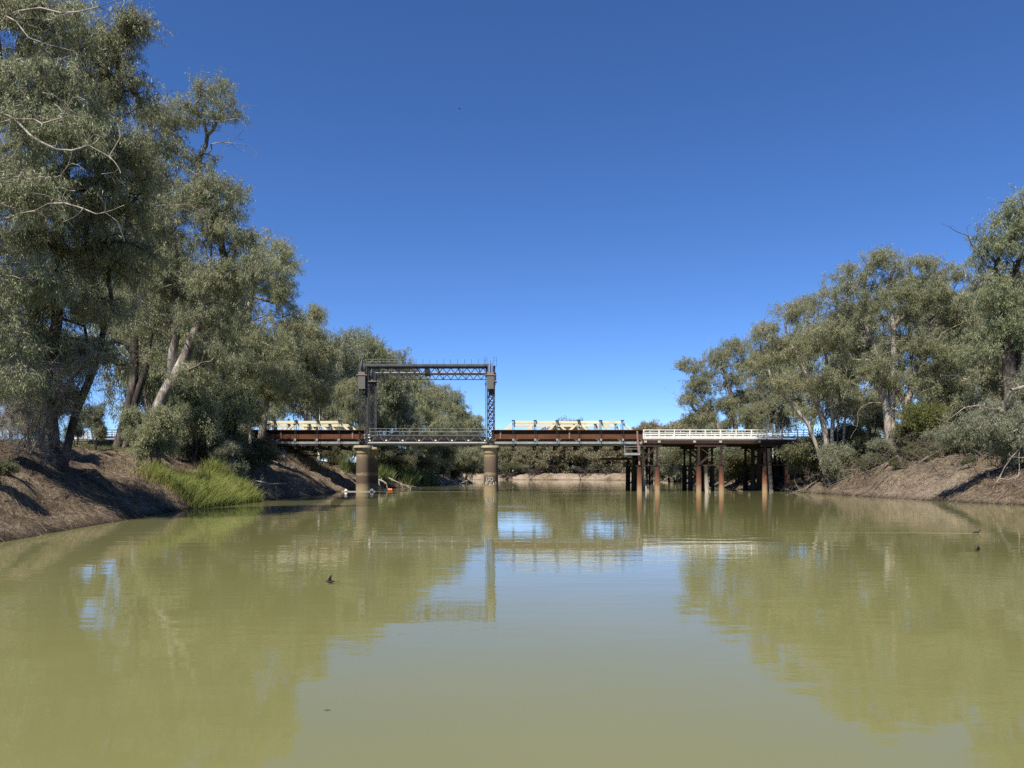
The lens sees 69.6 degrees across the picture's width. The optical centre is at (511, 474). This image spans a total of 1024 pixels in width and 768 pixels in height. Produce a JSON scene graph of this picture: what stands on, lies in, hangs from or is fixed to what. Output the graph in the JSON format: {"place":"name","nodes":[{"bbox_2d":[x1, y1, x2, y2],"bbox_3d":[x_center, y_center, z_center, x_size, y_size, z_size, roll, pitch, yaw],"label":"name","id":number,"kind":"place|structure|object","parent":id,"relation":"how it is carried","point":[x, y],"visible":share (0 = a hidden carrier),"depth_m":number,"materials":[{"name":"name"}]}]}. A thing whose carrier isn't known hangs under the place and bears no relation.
{"place":"outdoors","nodes":[
{"label":"outdoors","id":0,"kind":"place"},
{"bbox_2d":[0,480,1023,767],"bbox_3d":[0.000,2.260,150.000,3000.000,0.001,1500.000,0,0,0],"label":"river","id":1,"kind":"structure","parent":0,"point":[564,624],"depth_m":10.49,"materials":[{"name":"liquid"}]},
{"bbox_2d":[0,442,1023,541],"bbox_3d":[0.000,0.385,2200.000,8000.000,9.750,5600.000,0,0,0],"label":"ground","id":2,"kind":"structure","parent":0,"point":[85,512],"depth_m":55.54,"materials":[{"name":"soil"}]},
{"bbox_2d":[0,458,22,476],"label":"shrub","id":3,"kind":"object","parent":2,"relation":"on","point":[7,468],"visible":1,"depth_m":30.23,"materials":[{"name":"green plant"}]},
{"bbox_2d":[0,352,44,440],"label":"gum tree","id":4,"kind":"object","parent":2,"relation":"on","point":[4,423],"visible":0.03,"depth_m":77.30,"materials":[{"name":"green plant"}]},
{"bbox_2d":[10,375,67,449],"bbox_3d":[-28.844,-3.661,45.126,3.426,4.942,3.800,0,0,-37],"label":"sapling","id":5,"kind":"object","parent":2,"relation":"on","point":[39,446],"visible":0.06,"depth_m":44.18,"materials":[{"name":"green plant"}]},
{"bbox_2d":[0,330,119,472],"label":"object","id":6,"kind":"object","parent":2,"relation":"on","point":[29,414],"visible":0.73,"depth_m":36.59,"materials":[{"name":"plant"}]},
{"bbox_2d":[0,435,132,452],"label":"grass","id":7,"kind":"structure","parent":2,"relation":"on","point":[102,446],"depth_m":58.93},
{"bbox_2d":[0,0,138,409],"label":"gum tree","id":8,"kind":"object","parent":2,"relation":"on","point":[43,128],"visible":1,"depth_m":32.36,"materials":[{"name":"green plant"}]},
{"bbox_2d":[61,408,89,446],"bbox_3d":[-29.487,-3.101,49.972,1.687,3.477,1.872,0,0,31],"label":"sapling","id":9,"kind":"object","parent":2,"relation":"on","point":[80,432],"visible":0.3,"depth_m":49.96,"materials":[{"name":"green plant"}]},
{"bbox_2d":[0,0,191,472],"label":"gum tree","id":10,"kind":"object","parent":2,"relation":"on","point":[99,249],"visible":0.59,"depth_m":37.59,"materials":[{"name":"green plant"}]},
{"bbox_2d":[82,401,110,449],"bbox_3d":[-31.744,-3.613,55.939,2.238,4.036,2.483,0,0,-22],"label":"sapling","id":11,"kind":"object","parent":2,"relation":"on","point":[99,432],"visible":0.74,"depth_m":55.76,"materials":[{"name":"green plant"}]},
{"bbox_2d":[0,170,200,447],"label":"gum tree","id":12,"kind":"object","parent":2,"relation":"on","point":[135,388],"visible":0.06,"depth_m":65.82,"materials":[{"name":"green plant"}]},
{"bbox_2d":[116,403,147,447],"bbox_3d":[-29.259,-3.323,57.078,3.125,4.516,2.818,0,0,-44],"label":"sapling","id":13,"kind":"object","parent":2,"relation":"on","point":[128,418],"visible":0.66,"depth_m":56.41,"materials":[{"name":"green plant"}]},
{"bbox_2d":[70,224,222,419],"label":"gum tree","id":14,"kind":"object","parent":2,"relation":"on","point":[118,371],"visible":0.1,"depth_m":82.37,"materials":[{"name":"green plant"}]},
{"bbox_2d":[126,401,187,466],"bbox_3d":[-24.932,-2.357,51.863,4.069,5.880,3.668,0,0,-30],"label":"bush","id":15,"kind":"object","parent":2,"relation":"on","point":[153,429],"visible":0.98,"depth_m":51.59,"materials":[{"name":"green plant"}]},
{"bbox_2d":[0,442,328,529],"bbox_3d":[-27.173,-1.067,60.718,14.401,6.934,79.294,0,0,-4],"label":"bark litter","id":16,"kind":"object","parent":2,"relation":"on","point":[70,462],"visible":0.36,"depth_m":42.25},
{"bbox_2d":[147,395,190,457],"bbox_3d":[-27.833,-3.718,59.848,3.834,5.540,3.456,0,0,38],"label":"sapling","id":17,"kind":"object","parent":2,"relation":"on","point":[181,408],"visible":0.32,"depth_m":59.69,"materials":[{"name":"green plant"}]},
{"bbox_2d":[98,280,247,442],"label":"gum tree","id":18,"kind":"object","parent":2,"relation":"on","point":[153,395],"visible":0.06,"depth_m":84.05,"materials":[{"name":"green plant"}]},
{"bbox_2d":[81,65,283,453],"bbox_3d":[-26.395,-16.855,59.034,16.428,31.296,8.644,0,0,0],"label":"gum tree","id":19,"kind":"object","parent":2,"relation":"on","point":[200,198],"visible":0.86,"depth_m":58.36,"materials":[{"name":"green plant"}]},
{"bbox_2d":[156,377,226,460],"bbox_3d":[-27.475,-4.678,63.264,6.216,8.084,5.604,0,0,-6],"label":"sapling","id":20,"kind":"object","parent":2,"relation":"on","point":[202,416],"visible":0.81,"depth_m":62.27,"materials":[{"name":"green plant"}]},
{"bbox_2d":[100,456,284,507],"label":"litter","id":21,"kind":"object","parent":2,"relation":"on","point":[163,486],"visible":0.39,"depth_m":47.68,"materials":[{"name":"green plant"}]},
{"bbox_2d":[164,431,231,460],"bbox_3d":[-28.121,-2.547,65.951,6.813,4.024,6.986,0,0,-30],"label":"shrub","id":22,"kind":"object","parent":2,"relation":"on","point":[202,452],"visible":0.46,"depth_m":64.43,"materials":[{"name":"green plant"}]},
{"bbox_2d":[134,454,263,508],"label":"reeds","id":23,"kind":"object","parent":2,"relation":"on","point":[227,493],"visible":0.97,"depth_m":52.60,"materials":[{"name":"plant"}]},
{"bbox_2d":[206,440,249,475],"bbox_3d":[-23.571,-1.225,61.805,2.993,3.696,3.732,0,0,41],"label":"shrub","id":24,"kind":"object","parent":2,"relation":"on","point":[229,451],"visible":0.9,"depth_m":61.39,"materials":[{"name":"green plant"}]},
{"bbox_2d":[201,374,270,440],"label":"sapling","id":25,"kind":"object","parent":2,"relation":"on","point":[235,400],"visible":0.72,"depth_m":69.26,"materials":[{"name":"green plant"}]},
{"bbox_2d":[189,426,287,471],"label":"shrub","id":26,"kind":"object","parent":2,"relation":"on","point":[259,449],"visible":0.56,"depth_m":71.39,"materials":[{"name":"green plant"}]},
{"bbox_2d":[181,222,324,441],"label":"gum tree","id":27,"kind":"object","parent":2,"relation":"on","point":[283,370],"visible":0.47,"depth_m":73.19,"materials":[{"name":"green plant"}]},
{"bbox_2d":[253,329,308,429],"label":"gum tree","id":28,"kind":"object","parent":2,"relation":"on","point":[294,409],"visible":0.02,"depth_m":127.81,"materials":[{"name":"green plant"}]},
{"bbox_2d":[238,301,347,459],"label":"gum tree","id":29,"kind":"object","parent":2,"relation":"on","point":[323,390],"visible":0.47,"depth_m":83.41,"materials":[{"name":"green plant"}]},
{"bbox_2d":[252,438,338,472],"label":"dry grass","id":30,"kind":"structure","parent":2,"relation":"on","point":[316,462],"depth_m":104.10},
{"bbox_2d":[268,309,342,429],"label":"gum tree","id":31,"kind":"object","parent":2,"relation":"on","point":[280,410],"visible":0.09,"depth_m":121.51,"materials":[{"name":"green plant"}]},
{"bbox_2d":[302,446,339,462],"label":"shrub","id":32,"kind":"object","parent":2,"relation":"on","point":[325,453],"visible":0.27,"depth_m":115.69,"materials":[{"name":"green plant"}]},
{"bbox_2d":[290,326,379,464],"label":"gum tree","id":33,"kind":"object","parent":2,"relation":"on","point":[341,367],"visible":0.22,"depth_m":124.47,"materials":[{"name":"green plant"}]},
{"bbox_2d":[322,376,370,466],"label":"gum tree","id":34,"kind":"object","parent":2,"relation":"on","point":[346,397],"visible":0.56,"depth_m":114.76,"materials":[{"name":"green plant"}]},
{"bbox_2d":[338,322,407,434],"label":"gum tree","id":35,"kind":"object","parent":2,"relation":"on","point":[374,347],"visible":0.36,"depth_m":132.76,"materials":[{"name":"green plant"}]},
{"bbox_2d":[337,456,438,487],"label":"reeds","id":36,"kind":"object","parent":2,"relation":"on","point":[404,475],"visible":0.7,"depth_m":134.38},
{"bbox_2d":[356,346,433,446],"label":"gum tree","id":37,"kind":"object","parent":2,"relation":"on","point":[417,423],"visible":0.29,"depth_m":138.36,"materials":[{"name":"green plant"}]},
{"bbox_2d":[378,446,417,469],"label":"shrub","id":38,"kind":"object","parent":2,"relation":"on","point":[388,454],"visible":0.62,"depth_m":134.48,"materials":[{"name":"green plant"}]},
{"bbox_2d":[371,390,430,457],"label":"gum tree","id":39,"kind":"object","parent":2,"relation":"on","point":[411,449],"visible":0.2,"depth_m":141.34,"materials":[{"name":"green plant"}]},
{"bbox_2d":[390,363,449,451],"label":"gum tree","id":40,"kind":"object","parent":2,"relation":"on","point":[426,406],"visible":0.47,"depth_m":154.37,"materials":[{"name":"green plant"}]},
{"bbox_2d":[408,447,437,470],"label":"shrub","id":41,"kind":"object","parent":2,"relation":"on","point":[426,462],"visible":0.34,"depth_m":155.00,"materials":[{"name":"green plant"}]},
{"bbox_2d":[396,383,468,471],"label":"gum tree","id":42,"kind":"object","parent":2,"relation":"on","point":[440,394],"visible":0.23,"depth_m":167.57,"materials":[{"name":"green plant"}]},
{"bbox_2d":[416,430,450,472],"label":"gum tree","id":43,"kind":"object","parent":2,"relation":"on","point":[437,452],"visible":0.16,"depth_m":159.85,"materials":[{"name":"green plant"}]},
{"bbox_2d":[405,446,462,474],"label":"shrub","id":44,"kind":"object","parent":2,"relation":"on","point":[446,450],"visible":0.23,"depth_m":165.13,"materials":[{"name":"green plant"}]},
{"bbox_2d":[423,455,455,478],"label":"shrub","id":45,"kind":"object","parent":2,"relation":"on","point":[443,470],"visible":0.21,"depth_m":178.03,"materials":[{"name":"green plant"}]},
{"bbox_2d":[423,386,477,477],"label":"gum tree","id":46,"kind":"object","parent":2,"relation":"on","point":[458,399],"visible":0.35,"depth_m":188.51,"materials":[{"name":"green plant"}]},
{"bbox_2d":[73,357,836,491],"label":"lift bridge","id":47,"kind":"structure","parent":2,"relation":"on","point":[638,442],"depth_m":99.83,"materials":[{"name":"metal"}]},
{"bbox_2d":[447,454,480,478],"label":"shrub","id":48,"kind":"object","parent":2,"relation":"on","point":[470,469],"visible":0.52,"depth_m":193.31,"materials":[{"name":"green plant"}]},
{"bbox_2d":[451,410,489,478],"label":"gum tree","id":49,"kind":"object","parent":2,"relation":"on","point":[475,452],"visible":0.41,"depth_m":209.73,"materials":[{"name":"green plant"}]},
{"bbox_2d":[498,446,514,473],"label":"gum tree","id":50,"kind":"object","parent":2,"relation":"on","point":[501,452],"visible":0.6,"depth_m":348.52,"materials":[{"name":"green plant"}]},
{"bbox_2d":[498,461,522,473],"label":"shrub","id":51,"kind":"object","parent":2,"relation":"on","point":[511,466],"visible":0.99,"depth_m":339.06,"materials":[{"name":"green plant"}]},
{"bbox_2d":[511,446,545,473],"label":"gum tree","id":52,"kind":"object","parent":2,"relation":"on","point":[524,452],"visible":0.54,"depth_m":346.10,"materials":[{"name":"green plant"}]},
{"bbox_2d":[531,446,572,473],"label":"gum tree","id":53,"kind":"object","parent":2,"relation":"on","point":[542,462],"visible":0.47,"depth_m":341.25,"materials":[{"name":"green plant"}]},
{"bbox_2d":[536,428,578,464],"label":"gum tree","id":54,"kind":"object","parent":2,"relation":"on","point":[552,452],"visible":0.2,"depth_m":341.46,"materials":[{"name":"green plant"}]},
{"bbox_2d":[539,417,590,472],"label":"gum tree","id":55,"kind":"object","parent":2,"relation":"on","point":[571,450],"visible":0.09,"depth_m":346.46,"materials":[{"name":"green plant"}]},
{"bbox_2d":[558,446,591,472],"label":"gum tree","id":56,"kind":"object","parent":2,"relation":"on","point":[581,452],"visible":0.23,"depth_m":342.22,"materials":[{"name":"green plant"}]},
{"bbox_2d":[569,446,600,468],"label":"gum tree","id":57,"kind":"object","parent":2,"relation":"on","point":[589,455],"visible":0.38,"depth_m":340.01,"materials":[{"name":"green plant"}]},
{"bbox_2d":[579,446,613,472],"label":"gum tree","id":58,"kind":"object","parent":2,"relation":"on","point":[592,464],"visible":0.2,"depth_m":340.29,"materials":[{"name":"green plant"}]},
{"bbox_2d":[591,446,630,472],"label":"gum tree","id":59,"kind":"object","parent":2,"relation":"on","point":[609,452],"visible":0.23,"depth_m":337.73,"materials":[{"name":"green plant"}]},
{"bbox_2d":[601,446,631,465],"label":"gum tree","id":60,"kind":"object","parent":2,"relation":"on","point":[607,449],"visible":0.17,"depth_m":336.44,"materials":[{"name":"green plant"}]},
{"bbox_2d":[611,449,632,473],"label":"gum tree","id":61,"kind":"object","parent":2,"relation":"on","point":[617,464],"visible":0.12,"depth_m":335.17,"materials":[{"name":"green plant"}]},
{"bbox_2d":[630,419,662,450],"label":"gum tree","id":62,"kind":"object","parent":2,"relation":"on","point":[649,425],"visible":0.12,"depth_m":326.81,"materials":[{"name":"green plant"}]},
{"bbox_2d":[629,447,695,481],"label":"shrub","id":63,"kind":"object","parent":2,"relation":"on","point":[668,473],"visible":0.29,"depth_m":221.17,"materials":[{"name":"green plant"}]},
{"bbox_2d":[658,413,696,451],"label":"gum tree","id":64,"kind":"object","parent":2,"relation":"on","point":[677,426],"visible":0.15,"depth_m":241.88,"materials":[{"name":"green plant"}]},
{"bbox_2d":[660,447,708,474],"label":"shrub","id":65,"kind":"object","parent":2,"relation":"on","point":[677,453],"visible":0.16,"depth_m":191.50,"materials":[{"name":"green plant"}]},
{"bbox_2d":[674,449,725,476],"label":"shrub","id":66,"kind":"object","parent":2,"relation":"on","point":[709,457],"visible":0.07,"depth_m":139.79,"materials":[{"name":"green plant"}]},
{"bbox_2d":[687,404,720,435],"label":"gum tree","id":67,"kind":"object","parent":2,"relation":"on","point":[701,426],"visible":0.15,"depth_m":194.24,"materials":[{"name":"green plant"}]},
{"bbox_2d":[704,419,732,435],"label":"gum tree","id":68,"kind":"object","parent":2,"relation":"on","point":[724,426],"visible":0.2,"depth_m":183.89,"materials":[{"name":"green plant"}]},
{"bbox_2d":[667,334,790,435],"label":"gum tree","id":69,"kind":"object","parent":2,"relation":"on","point":[729,403],"visible":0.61,"depth_m":148.92,"materials":[{"name":"green plant"}]},
{"bbox_2d":[709,447,756,485],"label":"shrub","id":70,"kind":"object","parent":2,"relation":"on","point":[727,476],"visible":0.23,"depth_m":122.21,"materials":[{"name":"green plant"}]},
{"bbox_2d":[715,447,777,476],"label":"shrub","id":71,"kind":"object","parent":2,"relation":"on","point":[732,459],"visible":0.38,"depth_m":116.03,"materials":[{"name":"green plant"}]},
{"bbox_2d":[728,400,782,457],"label":"gum tree","id":72,"kind":"object","parent":2,"relation":"on","point":[755,412],"visible":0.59,"depth_m":130.53,"materials":[{"name":"green plant"}]},
{"bbox_2d":[737,332,818,435],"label":"gum tree","id":73,"kind":"object","parent":2,"relation":"on","point":[784,420],"visible":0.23,"depth_m":138.13,"materials":[{"name":"green plant"}]},
{"bbox_2d":[779,463,823,492],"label":"exposed roots","id":74,"kind":"object","parent":2,"relation":"on","point":[805,487],"visible":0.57,"depth_m":94.20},
{"bbox_2d":[769,316,843,433],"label":"gum tree","id":75,"kind":"object","parent":2,"relation":"on","point":[810,410],"visible":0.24,"depth_m":124.77,"materials":[{"name":"green plant"}]},
{"bbox_2d":[740,290,879,481],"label":"gum tree","id":76,"kind":"object","parent":2,"relation":"on","point":[812,383],"visible":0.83,"depth_m":91.72,"materials":[{"name":"green plant"}]},
{"bbox_2d":[771,428,861,479],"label":"shrub","id":77,"kind":"object","parent":2,"relation":"on","point":[800,452],"visible":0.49,"depth_m":94.06,"materials":[{"name":"green plant"}]},
{"bbox_2d":[815,440,855,484],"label":"shrub","id":78,"kind":"object","parent":2,"relation":"on","point":[828,455],"visible":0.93,"depth_m":87.24,"materials":[{"name":"green plant"}]},
{"bbox_2d":[824,458,862,488],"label":"exposed roots","id":79,"kind":"object","parent":2,"relation":"on","point":[857,470],"visible":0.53,"depth_m":85.89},
{"bbox_2d":[817,419,883,456],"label":"shrub","id":80,"kind":"object","parent":2,"relation":"on","point":[851,429],"visible":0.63,"depth_m":92.32,"materials":[{"name":"green plant"}]},
{"bbox_2d":[802,293,906,427],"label":"gum tree","id":81,"kind":"object","parent":2,"relation":"on","point":[834,356],"visible":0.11,"depth_m":116.23,"materials":[{"name":"green plant"}]},
{"bbox_2d":[844,433,880,457],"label":"shrub","id":82,"kind":"object","parent":2,"relation":"on","point":[865,440],"visible":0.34,"depth_m":91.45,"materials":[{"name":"green plant"}]},
{"bbox_2d":[854,450,886,472],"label":"shrub","id":83,"kind":"object","parent":2,"relation":"on","point":[859,462],"visible":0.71,"depth_m":82.24,"materials":[{"name":"green plant"}]},
{"bbox_2d":[848,390,896,432],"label":"sapling","id":84,"kind":"object","parent":2,"relation":"on","point":[876,418],"visible":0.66,"depth_m":99.14,"materials":[{"name":"green plant"}]},
{"bbox_2d":[860,437,897,460],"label":"shrub","id":85,"kind":"object","parent":2,"relation":"on","point":[880,444],"visible":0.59,"depth_m":85.61,"materials":[{"name":"green plant"}]},
{"bbox_2d":[836,434,922,485],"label":"exposed roots","id":86,"kind":"object","parent":2,"relation":"on","point":[882,466],"visible":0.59,"depth_m":81.00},
{"bbox_2d":[749,450,1023,503],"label":"bark litter","id":87,"kind":"object","parent":2,"relation":"on","point":[869,487],"visible":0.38,"depth_m":72.01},
{"bbox_2d":[795,241,992,457],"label":"gum tree","id":88,"kind":"object","parent":2,"relation":"on","point":[954,317],"visible":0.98,"depth_m":86.03,"materials":[{"name":"green plant"}]},
{"bbox_2d":[768,488,1023,503],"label":"drift litter","id":89,"kind":"object","parent":2,"relation":"on","point":[903,497],"visible":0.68,"depth_m":67.60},
{"bbox_2d":[886,454,908,469],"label":"shrub","id":90,"kind":"object","parent":2,"relation":"on","point":[895,462],"visible":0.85,"depth_m":77.79,"materials":[{"name":"green plant"}]},
{"bbox_2d":[876,421,938,450],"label":"shrub","id":91,"kind":"object","parent":2,"relation":"on","point":[901,433],"visible":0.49,"depth_m":84.74,"materials":[{"name":"green plant"}]},
{"bbox_2d":[882,443,945,479],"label":"exposed roots","id":92,"kind":"object","parent":2,"relation":"on","point":[921,459],"visible":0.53,"depth_m":76.90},
{"bbox_2d":[899,442,938,460],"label":"shrub","id":93,"kind":"object","parent":2,"relation":"on","point":[909,449],"visible":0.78,"depth_m":79.51,"materials":[{"name":"green plant"}]},
{"bbox_2d":[896,398,951,450],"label":"shrub","id":94,"kind":"object","parent":2,"relation":"on","point":[919,417],"visible":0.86,"depth_m":82.71,"materials":[{"name":"green plant"}]},
{"bbox_2d":[869,273,989,414],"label":"gum tree","id":95,"kind":"object","parent":2,"relation":"on","point":[901,324],"visible":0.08,"depth_m":115.44,"materials":[{"name":"green plant"}]},
{"bbox_2d":[919,428,945,457],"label":"shrub","id":96,"kind":"object","parent":2,"relation":"on","point":[926,438],"visible":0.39,"depth_m":79.64,"materials":[{"name":"green plant"}]},
{"bbox_2d":[900,300,1001,405],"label":"gum tree","id":97,"kind":"object","parent":2,"relation":"on","point":[996,385],"visible":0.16,"depth_m":101.12,"materials":[{"name":"green plant"}]},
{"bbox_2d":[923,374,984,429],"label":"sapling","id":98,"kind":"object","parent":2,"relation":"on","point":[946,392],"visible":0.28,"depth_m":89.15,"materials":[{"name":"green plant"}]},
{"bbox_2d":[933,443,984,457],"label":"shrub","id":99,"kind":"object","parent":2,"relation":"on","point":[947,451],"visible":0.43,"depth_m":77.14,"materials":[{"name":"green plant"}]},
{"bbox_2d":[922,438,998,480],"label":"exposed roots","id":100,"kind":"object","parent":2,"relation":"on","point":[979,459],"visible":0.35,"depth_m":69.40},
{"bbox_2d":[940,389,989,453],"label":"sapling","id":101,"kind":"object","parent":2,"relation":"on","point":[959,403],"visible":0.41,"depth_m":75.51,"materials":[{"name":"green plant"}]},
{"bbox_2d":[925,357,1023,488],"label":"shrub","id":102,"kind":"object","parent":2,"relation":"on","point":[997,423],"visible":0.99,"depth_m":59.45,"materials":[{"name":"green plant"}]},
{"bbox_2d":[943,184,1023,405],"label":"gum tree","id":103,"kind":"object","parent":2,"relation":"on","point":[1007,299],"visible":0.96,"depth_m":69.45,"materials":[{"name":"green plant"}]},
{"bbox_2d":[947,256,1023,398],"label":"gum tree","id":104,"kind":"object","parent":2,"relation":"on","point":[976,280],"visible":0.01,"depth_m":112.32,"materials":[{"name":"green plant"}]},
{"bbox_2d":[968,453,1023,480],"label":"exposed roots","id":105,"kind":"object","parent":2,"relation":"on","point":[997,468],"visible":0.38,"depth_m":62.01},
{"bbox_2d":[971,284,1023,399],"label":"gum tree","id":106,"kind":"object","parent":2,"relation":"on","point":[999,373],"visible":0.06,"depth_m":100.77,"materials":[{"name":"green plant"}]},
{"bbox_2d":[0,0,1023,465],"label":"sky","id":107,"kind":"structure","parent":0,"point":[615,192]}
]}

